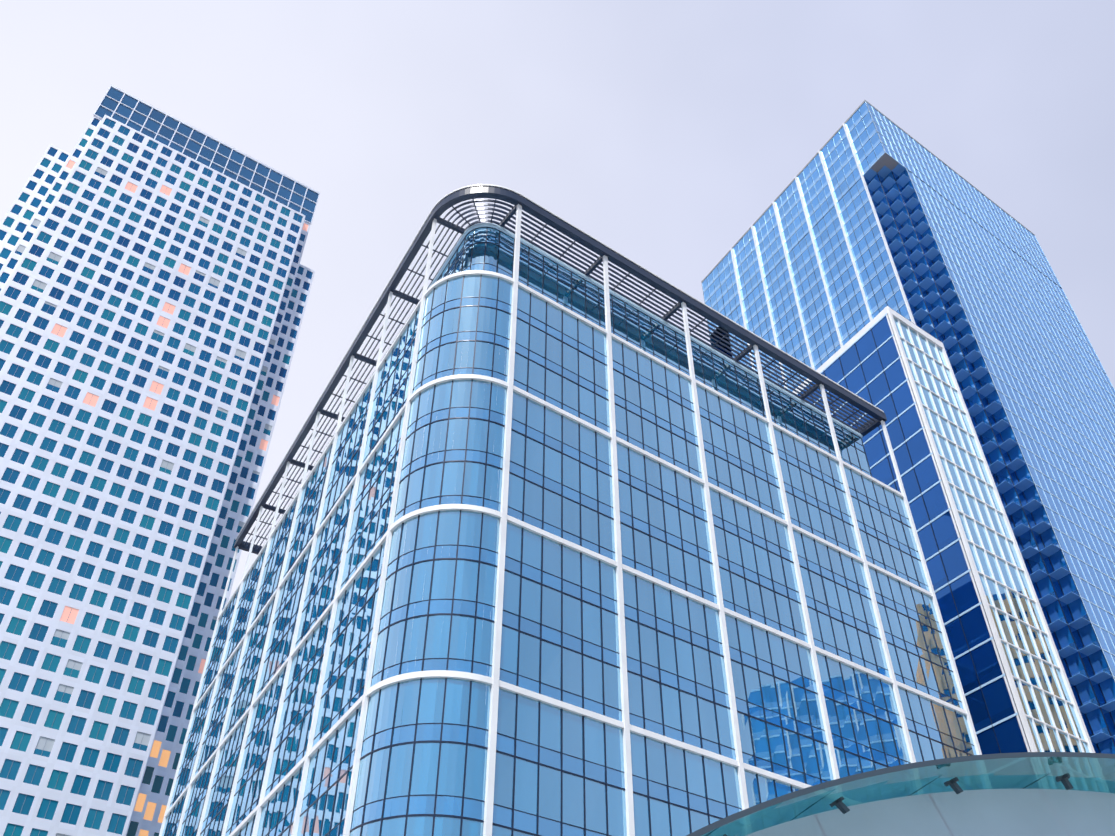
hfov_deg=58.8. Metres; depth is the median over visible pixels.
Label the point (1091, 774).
station canopy glass
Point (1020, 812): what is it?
canopy underside
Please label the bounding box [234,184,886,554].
building roof pergola
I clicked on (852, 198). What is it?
glass facade
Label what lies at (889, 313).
slab block trim
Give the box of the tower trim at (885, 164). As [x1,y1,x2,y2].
[701,100,1114,752]
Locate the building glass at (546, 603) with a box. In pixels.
[162,227,976,835]
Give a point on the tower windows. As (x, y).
(60, 330)
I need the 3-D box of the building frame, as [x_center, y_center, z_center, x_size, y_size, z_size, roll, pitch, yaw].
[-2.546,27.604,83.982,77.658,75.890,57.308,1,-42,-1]
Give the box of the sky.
[0,0,1114,703]
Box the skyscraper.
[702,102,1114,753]
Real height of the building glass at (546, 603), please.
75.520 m
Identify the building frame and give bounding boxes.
[159,204,981,835]
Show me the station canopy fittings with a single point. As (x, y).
(841, 806)
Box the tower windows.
[0,118,312,835]
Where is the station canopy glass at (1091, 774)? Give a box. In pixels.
[701,757,1114,835]
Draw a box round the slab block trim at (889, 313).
[793,306,1094,752]
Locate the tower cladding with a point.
(73, 769)
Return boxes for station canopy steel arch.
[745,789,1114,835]
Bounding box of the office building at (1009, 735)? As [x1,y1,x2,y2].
[798,316,1089,754]
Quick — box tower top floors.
[93,84,319,223]
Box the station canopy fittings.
[686,752,1114,835]
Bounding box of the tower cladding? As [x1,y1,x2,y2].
[0,115,314,835]
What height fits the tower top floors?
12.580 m

